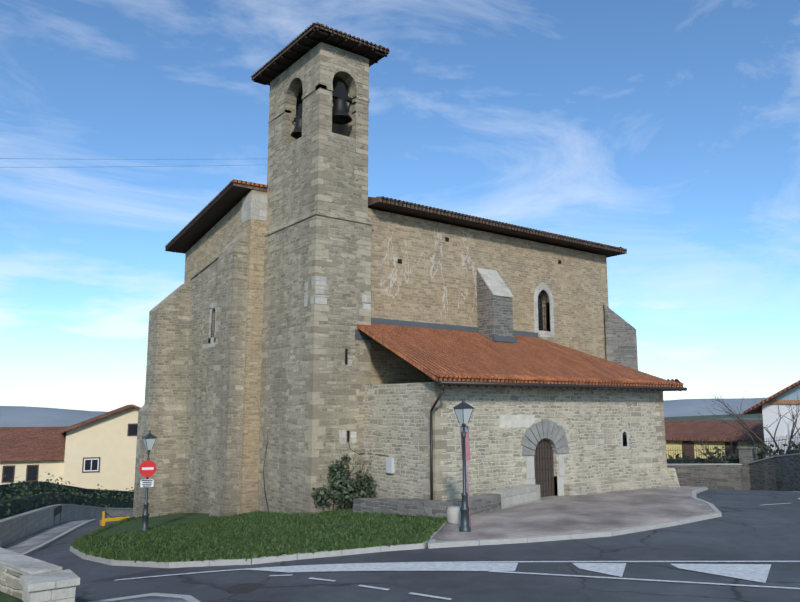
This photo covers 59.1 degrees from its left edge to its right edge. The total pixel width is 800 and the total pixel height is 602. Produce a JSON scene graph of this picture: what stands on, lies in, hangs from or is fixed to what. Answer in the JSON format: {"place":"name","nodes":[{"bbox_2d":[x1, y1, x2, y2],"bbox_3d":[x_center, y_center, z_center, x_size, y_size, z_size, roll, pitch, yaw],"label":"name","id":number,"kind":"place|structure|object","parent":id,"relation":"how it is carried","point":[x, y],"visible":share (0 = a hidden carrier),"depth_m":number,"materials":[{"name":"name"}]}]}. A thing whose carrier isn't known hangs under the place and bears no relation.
{"place":"outdoors","nodes":[
{"label":"outdoors","id":0,"kind":"place"},
{"bbox_2d":[0,591,23,601],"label":"lawn","id":1,"kind":"structure","parent":0,"point":[4,597],"depth_m":11.91,"materials":[{"name":"green plant"}]},
{"bbox_2d":[0,426,70,484],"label":"house wing","id":2,"kind":"structure","parent":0,"point":[22,448],"depth_m":50.92,"materials":[{"name":"paint"}]},
{"bbox_2d":[1,465,38,482],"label":"house wing frames","id":3,"kind":"structure","parent":2,"relation":"attached to","point":[2,481],"depth_m":49.83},
{"bbox_2d":[0,520,88,553],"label":"sidewalk","id":4,"kind":"structure","parent":0,"point":[26,543],"depth_m":28.65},
{"bbox_2d":[21,519,100,555],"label":"sidewalk kerb","id":5,"kind":"structure","parent":4,"relation":"on","point":[46,543],"depth_m":27.57,"materials":[{"name":"concrete"}]},
{"bbox_2d":[58,404,140,490],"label":"house","id":6,"kind":"structure","parent":0,"point":[108,441],"depth_m":51.74,"materials":[{"name":"paint"}]},
{"bbox_2d":[82,423,137,472],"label":"house frames","id":7,"kind":"structure","parent":6,"relation":"attached to","point":[100,457],"depth_m":51.32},
{"bbox_2d":[107,596,187,601],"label":"traffic island","id":8,"kind":"structure","parent":0,"point":[156,599],"depth_m":13.41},
{"bbox_2d":[19,569,79,601],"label":"parapet pier","id":9,"kind":"structure","parent":8,"relation":"on","point":[58,586],"depth_m":11.64,"materials":[{"name":"stone"}]},
{"bbox_2d":[90,593,199,601],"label":"sidewalk kerb","id":10,"kind":"structure","parent":8,"relation":"on","point":[189,598],"depth_m":13.60,"materials":[{"name":"concrete"}]},
{"bbox_2d":[333,449,373,509],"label":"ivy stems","id":11,"kind":"object","parent":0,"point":[357,477],"visible":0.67,"depth_m":26.95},
{"bbox_2d":[311,454,376,505],"bbox_3d":[-1.865,6.783,26.849,3.145,1.947,1.071,6,-11,-36],"label":"bush","id":12,"kind":"object","parent":11,"relation":"attached to","point":[349,495],"visible":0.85,"depth_m":26.55,"materials":[{"name":"plant"}]},
{"bbox_2d":[0,397,767,426],"bbox_3d":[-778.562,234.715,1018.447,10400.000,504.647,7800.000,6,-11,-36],"label":"mountains","id":13,"kind":"structure","parent":0,"point":[18,416],"depth_m":4521.75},
{"bbox_2d":[0,0,799,411],"label":"sky","id":14,"kind":"structure","parent":0,"point":[666,133],"materials":[{"name":"blue"}]},
{"bbox_2d":[28,489,799,601],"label":"road asphalt","id":15,"kind":"structure","parent":0,"point":[748,525],"depth_m":15.92,"materials":[{"name":"asphalt"}]},
{"bbox_2d":[100,511,129,525],"bbox_3d":[-13.140,9.991,32.614,1.270,0.620,0.400,6,-11,-36],"label":"barrier","id":16,"kind":"object","parent":15,"relation":"on","point":[103,520],"visible":0.79,"depth_m":32.31,"materials":[{"name":"metal"}]},
{"bbox_2d":[70,518,446,567],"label":"curb","id":17,"kind":"structure","parent":15,"relation":"on","point":[265,559],"depth_m":17.56,"materials":[{"name":"concrete"}]},
{"bbox_2d":[114,491,799,599],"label":"road markings","id":18,"kind":"object","parent":15,"relation":"on","point":[756,572],"visible":1,"depth_m":15.91,"materials":[{"name":"paint"}]},
{"bbox_2d":[538,295,542,330],"bbox_3d":[6.941,0.484,36.052,1.300,2.700,0.050,6,-11,-36],"label":"window reveal","id":19,"kind":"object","parent":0,"point":[540,321],"depth_m":36.17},
{"bbox_2d":[432,486,714,541],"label":"apron paving","id":20,"kind":"structure","parent":0,"point":[594,512],"depth_m":23.03,"materials":[{"name":"concrete"}]},
{"bbox_2d":[353,493,500,517],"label":"low stone wall","id":21,"kind":"structure","parent":20,"relation":"on","point":[483,503],"depth_m":23.72,"materials":[{"name":"stone"}]},
{"bbox_2d":[447,506,460,523],"bbox_3d":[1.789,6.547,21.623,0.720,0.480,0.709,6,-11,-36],"label":"trash bin","id":22,"kind":"object","parent":20,"relation":"on","point":[453,514],"visible":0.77,"depth_m":21.34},
{"bbox_2d":[453,398,473,531],"bbox_3d":[1.850,4.683,20.332,0.460,3.760,0.460,6,-11,-36],"label":"lamp","id":23,"kind":"object","parent":20,"relation":"on","point":[463,410],"visible":0.96,"depth_m":20.30,"materials":[{"name":"metal"}]},
{"bbox_2d":[466,460,470,526],"bbox_3d":[1.986,5.100,20.915,0.240,3.153,0.060,6,-11,-36],"label":"banner pole","id":24,"kind":"object","parent":20,"relation":"on","point":[468,492],"visible":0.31,"depth_m":20.84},
{"bbox_2d":[460,426,469,459],"bbox_3d":[1.940,4.224,20.975,0.283,1.000,0.062,-1,-9,8],"label":"banner panel","id":25,"kind":"object","parent":24,"relation":"attached to","point":[467,446],"visible":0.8,"depth_m":20.96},
{"bbox_2d":[489,484,540,508],"bbox_3d":[4.217,7.549,25.622,2.782,1.510,0.500,10,-13,-50],"label":"stone bench","id":26,"kind":"object","parent":20,"relation":"on","point":[519,495],"visible":0.45,"depth_m":25.46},
{"bbox_2d":[428,486,721,548],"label":"curb","id":27,"kind":"structure","parent":20,"relation":"on","point":[432,543],"depth_m":19.49,"materials":[{"name":"concrete"}]},
{"bbox_2d":[664,413,762,420],"bbox_3d":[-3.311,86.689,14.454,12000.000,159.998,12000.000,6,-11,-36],"label":"ground","id":28,"kind":"structure","parent":0,"point":[688,418],"depth_m":3109.87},
{"bbox_2d":[0,566,22,599],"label":"parapet","id":29,"kind":"structure","parent":28,"relation":"on","point":[10,584],"depth_m":12.53,"materials":[{"name":"stone"}]},
{"bbox_2d":[0,548,61,575],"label":"parapet cap","id":30,"kind":"object","parent":29,"relation":"on","point":[19,563],"visible":0.82,"depth_m":12.55,"materials":[{"name":"stone"}]},
{"bbox_2d":[0,505,132,546],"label":"block wall","id":31,"kind":"structure","parent":28,"relation":"on","point":[11,531],"depth_m":33.54,"materials":[{"name":"concrete"}]},
{"bbox_2d":[0,504,132,523],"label":"wall coping","id":32,"kind":"object","parent":31,"relation":"on","point":[7,519],"visible":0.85,"depth_m":31.62,"materials":[{"name":"concrete"}]},
{"bbox_2d":[0,472,133,518],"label":"hedge","id":33,"kind":"object","parent":28,"relation":"on","point":[103,502],"depth_m":36.33,"materials":[{"name":"plant"}]},
{"bbox_2d":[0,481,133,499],"bbox_3d":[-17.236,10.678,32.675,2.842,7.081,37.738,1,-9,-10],"label":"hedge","id":34,"kind":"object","parent":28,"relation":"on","point":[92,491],"visible":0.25,"depth_m":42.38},
{"bbox_2d":[133,229,248,517],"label":"buttresses","id":35,"kind":"structure","parent":28,"relation":"on","point":[162,411],"depth_m":33.85,"materials":[{"name":"stone"}]},
{"bbox_2d":[209,274,221,498],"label":"quoins","id":36,"kind":"object","parent":35,"relation":"attached to","point":[214,430],"visible":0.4,"depth_m":30.96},
{"bbox_2d":[211,271,223,450],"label":"quoins","id":37,"kind":"object","parent":35,"relation":"attached to","point":[216,379],"visible":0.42,"depth_m":31.17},
{"bbox_2d":[182,255,218,513],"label":"wall","id":38,"kind":"structure","parent":28,"relation":"on","point":[200,389],"depth_m":33.83,"materials":[{"name":"stone"}]},
{"bbox_2d":[208,302,216,347],"bbox_3d":[-8.768,1.122,33.214,0.080,2.100,0.940,6,-11,-36],"label":"window surround","id":39,"kind":"object","parent":38,"relation":"attached to","point":[211,341],"visible":0.58,"depth_m":33.29,"materials":[{"name":"stone"}]},
{"bbox_2d":[71,506,446,563],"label":"island grass","id":40,"kind":"structure","parent":28,"relation":"on","point":[154,522],"depth_m":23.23,"materials":[{"name":"plant"}]},
{"bbox_2d":[140,430,156,530],"bbox_3d":[-9.580,6.798,26.757,0.460,3.760,0.460,6,-11,-36],"label":"lamp","id":41,"kind":"object","parent":40,"relation":"on","point":[149,439],"visible":0.96,"depth_m":26.67,"materials":[{"name":"metal"}]},
{"bbox_2d":[140,467,154,487],"bbox_3d":[-9.555,6.674,26.694,0.520,0.745,0.009,3,-9,-17],"label":"no entry sign","id":42,"kind":"object","parent":41,"relation":"attached to","point":[147,468],"visible":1,"depth_m":26.70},
{"bbox_2d":[139,460,155,476],"bbox_3d":[-9.559,6.352,26.756,0.620,0.620,0.020,3,-9,-17],"label":"no entry sign","id":43,"kind":"object","parent":41,"relation":"attached to","point":[147,473],"visible":0.98,"depth_m":26.74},
{"bbox_2d":[257,209,372,513],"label":"tower","id":44,"kind":"structure","parent":28,"relation":"on","point":[285,401],"depth_m":28.27,"materials":[{"name":"stone"}]},
{"bbox_2d":[257,237,266,504],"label":"quoins","id":45,"kind":"object","parent":44,"relation":"attached to","point":[263,355],"visible":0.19,"depth_m":30.15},
{"bbox_2d":[257,249,267,500],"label":"quoins","id":46,"kind":"object","parent":44,"relation":"attached to","point":[259,497],"visible":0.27,"depth_m":30.44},
{"bbox_2d":[258,240,267,489],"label":"quoins","id":47,"kind":"object","parent":44,"relation":"attached to","point":[261,433],"visible":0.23,"depth_m":30.63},
{"bbox_2d":[304,219,329,483],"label":"quoins","id":48,"kind":"object","parent":44,"relation":"attached to","point":[314,446],"visible":0.77,"depth_m":27.28,"materials":[{"name":"stone"}]},
{"bbox_2d":[303,226,330,511],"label":"quoins","id":49,"kind":"object","parent":44,"relation":"attached to","point":[313,384],"visible":0.69,"depth_m":26.98,"materials":[{"name":"stone"}]},
{"bbox_2d":[307,216,326,488],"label":"quoins","id":50,"kind":"object","parent":44,"relation":"attached to","point":[314,366],"visible":0.75,"depth_m":27.24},
{"bbox_2d":[268,42,368,230],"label":"tower","id":51,"kind":"structure","parent":44,"relation":"on","point":[292,178],"depth_m":29.82,"materials":[{"name":"stone"}]},
{"bbox_2d":[267,86,274,224],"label":"quoins","id":52,"kind":"object","parent":51,"relation":"attached to","point":[270,162],"visible":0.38,"depth_m":32.03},
{"bbox_2d":[267,99,274,219],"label":"quoins","id":53,"kind":"object","parent":51,"relation":"attached to","point":[272,111],"visible":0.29,"depth_m":32.27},
{"bbox_2d":[268,79,275,228],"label":"quoins","id":54,"kind":"object","parent":51,"relation":"attached to","point":[271,94],"visible":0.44,"depth_m":32.25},
{"bbox_2d":[291,103,301,138],"bbox_3d":[-4.316,-7.867,30.775,1.528,1.480,0.872,-4,-9,24],"label":"bell","id":55,"kind":"object","parent":51,"relation":"attached to","point":[296,133],"visible":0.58,"depth_m":30.68,"materials":[{"name":"brown metal"}]},
{"bbox_2d":[268,84,369,122],"bbox_3d":[-3.696,-8.421,31.395,2.470,0.140,4.690,6,-11,-36],"label":"string course","id":56,"kind":"object","parent":51,"relation":"attached to","point":[309,93],"visible":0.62,"depth_m":29.92,"materials":[{"name":"stone"}]},
{"bbox_2d":[252,24,388,85],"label":"tower roof","id":57,"kind":"structure","parent":51,"relation":"on","point":[336,38],"depth_m":30.07,"materials":[{"name":"wood"}]},
{"bbox_2d":[251,23,323,77],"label":"roof tiles","id":58,"kind":"object","parent":57,"relation":"on","point":[281,51],"visible":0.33,"depth_m":30.35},
{"bbox_2d":[253,28,386,84],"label":"roof rafters","id":59,"kind":"object","parent":57,"relation":"attached to","point":[311,34],"visible":0.73,"depth_m":30.23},
{"bbox_2d":[315,22,388,50],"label":"roof tiles","id":60,"kind":"object","parent":57,"relation":"on","point":[345,33],"visible":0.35,"depth_m":29.33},
{"bbox_2d":[310,55,332,207],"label":"quoins","id":61,"kind":"object","parent":51,"relation":"attached to","point":[321,152],"visible":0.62,"depth_m":28.64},
{"bbox_2d":[312,42,332,210],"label":"quoins","id":62,"kind":"object","parent":51,"relation":"attached to","point":[321,110],"visible":0.73,"depth_m":28.84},
{"bbox_2d":[311,49,333,202],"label":"quoins","id":63,"kind":"object","parent":51,"relation":"attached to","point":[318,160],"visible":0.62,"depth_m":28.63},
{"bbox_2d":[332,82,352,123],"bbox_3d":[-2.518,-8.400,29.789,1.488,1.702,1.011,1,-9,-4],"label":"bell","id":64,"kind":"object","parent":51,"relation":"attached to","point":[340,114],"visible":0.83,"depth_m":29.72,"materials":[{"name":"brown metal"}]},
{"bbox_2d":[352,57,368,206],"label":"quoins","id":65,"kind":"object","parent":51,"relation":"attached to","point":[365,116],"visible":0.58,"depth_m":29.93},
{"bbox_2d":[353,60,368,212],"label":"quoins","id":66,"kind":"object","parent":51,"relation":"attached to","point":[364,123],"visible":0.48,"depth_m":29.93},
{"bbox_2d":[354,66,368,218],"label":"quoins","id":67,"kind":"object","parent":51,"relation":"attached to","point":[361,173],"visible":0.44,"depth_m":29.69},
{"bbox_2d":[304,276,370,443],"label":"stone blocks","id":68,"kind":"structure","parent":44,"relation":"attached to","point":[319,280],"depth_m":27.65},
{"bbox_2d":[357,240,370,370],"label":"quoins","id":69,"kind":"object","parent":44,"relation":"attached to","point":[367,252],"visible":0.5,"depth_m":28.92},
{"bbox_2d":[356,227,371,383],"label":"quoins","id":70,"kind":"object","parent":44,"relation":"attached to","point":[363,380],"visible":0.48,"depth_m":28.49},
{"bbox_2d":[357,231,371,375],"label":"quoins","id":71,"kind":"object","parent":44,"relation":"attached to","point":[366,357],"visible":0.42,"depth_m":28.70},
{"bbox_2d":[184,190,608,513],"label":"nave walls","id":72,"kind":"structure","parent":28,"relation":"on","point":[432,278],"depth_m":32.00,"materials":[{"name":"stone"}]},
{"bbox_2d":[165,182,266,253],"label":"roof","id":73,"kind":"structure","parent":72,"relation":"on","point":[214,213],"depth_m":34.02,"materials":[{"name":"wood"}]},
{"bbox_2d":[165,180,241,246],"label":"roof tiles","id":74,"kind":"object","parent":73,"relation":"attached to","point":[208,204],"visible":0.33,"depth_m":33.84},
{"bbox_2d":[229,179,267,187],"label":"roof tiles","id":75,"kind":"object","parent":73,"relation":"on","point":[250,183],"visible":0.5,"depth_m":31.43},
{"bbox_2d":[209,254,224,502],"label":"quoins","id":76,"kind":"object","parent":72,"relation":"attached to","point":[214,442],"visible":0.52,"depth_m":30.92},
{"bbox_2d":[241,193,267,222],"bbox_3d":[-6.576,-4.134,31.871,0.765,1.200,1.015,6,-11,-36],"label":"quoin","id":77,"kind":"object","parent":72,"relation":"attached to","point":[254,205],"visible":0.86,"depth_m":31.51,"materials":[{"name":"stone"}]},
{"bbox_2d":[355,318,538,339],"bbox_3d":[2.537,1.561,31.724,11.030,0.970,0.305,6,-11,-36],"label":"roof flashing","id":78,"kind":"object","parent":72,"relation":"attached to","point":[360,335],"visible":0.54,"depth_m":30.75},
{"bbox_2d":[477,271,512,339],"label":"buttress","id":79,"kind":"structure","parent":72,"relation":"attached to","point":[494,315],"depth_m":32.41,"materials":[{"name":"stone"}]},
{"bbox_2d":[476,268,512,297],"bbox_3d":[4.434,-0.862,32.997,1.310,1.440,1.070,6,-11,-36],"label":"buttress cap","id":80,"kind":"object","parent":79,"relation":"on","point":[494,282],"visible":0.95,"depth_m":32.92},
{"bbox_2d":[368,197,626,257],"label":"roof eaves","id":81,"kind":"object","parent":72,"relation":"on","point":[385,205],"depth_m":33.25,"materials":[{"name":"wood"}]},
{"bbox_2d":[376,196,626,249],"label":"roof tiles","id":82,"kind":"object","parent":72,"relation":"on","point":[438,209],"visible":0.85,"depth_m":33.08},
{"bbox_2d":[534,282,554,337],"bbox_3d":[7.189,0.434,35.723,1.460,2.801,0.280,6,-11,-36],"label":"window surround","id":83,"kind":"object","parent":72,"relation":"attached to","point":[540,287],"visible":0.75,"depth_m":35.69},
{"bbox_2d":[538,291,548,330],"bbox_3d":[7.183,0.436,35.731,0.900,2.200,0.024,6,-11,-36],"label":"window","id":84,"kind":"structure","parent":83,"relation":"in","point":[539,311],"depth_m":35.78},
{"bbox_2d":[604,304,637,369],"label":"buttress","id":85,"kind":"structure","parent":72,"relation":"attached to","point":[620,341],"depth_m":37.95,"materials":[{"name":"stone"}]},
{"bbox_2d":[364,382,666,500],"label":"porch walls","id":86,"kind":"structure","parent":28,"relation":"on","point":[593,423],"depth_m":27.01,"materials":[{"name":"stone"}]},
{"bbox_2d":[386,457,393,472],"bbox_3d":[-0.368,6.145,26.396,0.120,0.550,0.350,6,-11,-36],"label":"wall box","id":87,"kind":"object","parent":86,"relation":"attached to","point":[389,465],"visible":1,"depth_m":26.31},
{"bbox_2d":[423,403,446,499],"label":"quoins","id":88,"kind":"object","parent":86,"relation":"attached to","point":[439,444],"visible":0.67,"depth_m":24.62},
{"bbox_2d":[423,417,448,490],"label":"quoins","id":89,"kind":"object","parent":86,"relation":"attached to","point":[437,467],"visible":0.65,"depth_m":24.64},
{"bbox_2d":[423,385,450,483],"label":"corner stones","id":90,"kind":"object","parent":86,"relation":"attached to","point":[436,412],"visible":0.77,"depth_m":24.78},
{"bbox_2d":[499,415,534,427],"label":"porch render patches","id":91,"kind":"object","parent":86,"relation":"attached to","point":[514,421],"visible":0.86,"depth_m":26.98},
{"bbox_2d":[357,323,682,386],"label":"porch roof","id":92,"kind":"structure","parent":86,"relation":"on","point":[427,351],"depth_m":29.25,"materials":[{"name":"tile"}]},
{"bbox_2d":[492,336,516,342],"bbox_3d":[4.775,1.746,32.146,1.450,0.250,0.150,6,-11,-36],"label":"roof flashing","id":93,"kind":"object","parent":92,"relation":"on","point":[504,339],"visible":0.86,"depth_m":32.03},
{"bbox_2d":[427,375,675,390],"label":"porch rafters","id":94,"kind":"object","parent":92,"relation":"attached to","point":[433,380],"visible":0.15,"depth_m":25.96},
{"bbox_2d":[520,419,568,455],"bbox_3d":[5.661,5.361,27.910,2.753,1.379,0.250,6,-11,-36],"label":"door arch","id":95,"kind":"structure","parent":86,"relation":"attached to","point":[546,429],"depth_m":27.86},
{"bbox_2d":[534,438,554,496],"bbox_3d":[5.571,6.714,27.835,1.360,2.650,0.140,6,-11,-36],"label":"porch door","id":96,"kind":"structure","parent":86,"relation":"in","point":[540,476],"depth_m":27.87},
{"bbox_2d":[534,442,553,496],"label":"porch door studs","id":97,"kind":"object","parent":96,"relation":"attached to","point":[550,447],"visible":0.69,"depth_m":27.85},
{"bbox_2d":[525,454,565,495],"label":"door jambs","id":98,"kind":"object","parent":86,"relation":"attached to","point":[560,479],"visible":0.48,"depth_m":27.95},
{"bbox_2d":[430,381,686,499],"bbox_3d":[5.765,5.995,30.218,15.005,4.675,5.485,6,-11,-36],"label":"porch gutter","id":99,"kind":"object","parent":86,"relation":"attached to","point":[473,383],"visible":0.77,"depth_m":25.99,"materials":[{"name":"metal"}]},
{"bbox_2d":[431,371,683,384],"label":"porch eave tiles","id":100,"kind":"object","parent":99,"relation":"on","point":[522,377],"visible":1,"depth_m":27.55,"materials":[{"name":"tile"}]},
{"bbox_2d":[564,468,679,495],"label":"porch plinth","id":101,"kind":"structure","parent":86,"relation":"attached to","point":[669,478],"depth_m":29.98,"materials":[{"name":"stone"}]},
{"bbox_2d":[620,429,628,449],"bbox_3d":[9.757,6.042,30.919,0.580,0.890,0.220,6,-11,-36],"label":"window surround","id":102,"kind":"object","parent":86,"relation":"attached to","point":[622,439],"visible":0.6,"depth_m":30.84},
{"bbox_2d":[655,394,666,462],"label":"corner stones","id":103,"kind":"object","parent":86,"relation":"attached to","point":[660,402],"visible":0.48,"depth_m":32.64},
{"bbox_2d":[656,420,665,439],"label":"corner stones","id":104,"kind":"object","parent":86,"relation":"attached to","point":[660,428],"visible":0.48,"depth_m":32.52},
{"bbox_2d":[656,390,666,467],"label":"corner stones","id":105,"kind":"object","parent":86,"relation":"attached to","point":[662,457],"visible":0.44,"depth_m":32.45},
{"bbox_2d":[677,422,747,457],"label":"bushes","id":106,"kind":"object","parent":28,"relation":"on","point":[730,447],"visible":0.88,"depth_m":51.18,"materials":[{"name":"green plant"}]},
{"bbox_2d":[664,421,764,458],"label":"yellow house","id":107,"kind":"structure","parent":28,"relation":"on","point":[676,432],"depth_m":61.15,"materials":[{"name":"paint"}]},
{"bbox_2d":[682,441,738,458],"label":"windows","id":108,"kind":"structure","parent":107,"relation":"attached to","point":[689,444],"depth_m":60.56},
{"bbox_2d":[667,458,762,462],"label":"shrub","id":109,"kind":"object","parent":28,"relation":"on","point":[703,460],"visible":0.02,"depth_m":42.93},
{"bbox_2d":[667,455,799,490],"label":"stone wall","id":110,"kind":"structure","parent":28,"relation":"on","point":[782,473],"depth_m":39.56,"materials":[{"name":"stone"}]},
{"bbox_2d":[667,453,799,464],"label":"wall coping","id":111,"kind":"object","parent":110,"relation":"on","point":[732,463],"visible":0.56,"depth_m":40.61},
{"bbox_2d":[666,434,799,463],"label":"iron fence","id":112,"kind":"object","parent":111,"relation":"on","point":[759,454],"visible":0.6,"depth_m":39.58,"materials":[{"name":"grey"}]},
{"bbox_2d":[737,446,757,489],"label":"stone wall pier","id":113,"kind":"structure","parent":28,"relation":"on","point":[746,455],"depth_m":40.02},
{"bbox_2d":[698,390,799,453],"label":"bare tree","id":114,"kind":"object","parent":28,"relation":"on","point":[748,430],"visible":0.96,"depth_m":45.45,"materials":[{"name":"brown plant"}]},
{"bbox_2d":[742,381,799,456],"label":"white house","id":115,"kind":"structure","parent":28,"relation":"on","point":[785,425],"depth_m":47.54,"materials":[{"name":"paint"}]},
{"bbox_2d":[752,380,799,408],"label":"house gable","id":116,"kind":"structure","parent":115,"relation":"on","point":[792,394],"depth_m":47.44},
{"bbox_2d":[698,418,762,420],"bbox_3d":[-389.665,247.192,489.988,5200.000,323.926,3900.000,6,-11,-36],"label":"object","id":117,"kind":"structure","parent":0,"point":[735,419],"depth_m":2315.16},
{"bbox_2d":[666,441,799,462],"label":"shrubs","id":118,"kind":"object","parent":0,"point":[710,457],"visible":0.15,"depth_m":41.84,"materials":[{"name":"green plant"}]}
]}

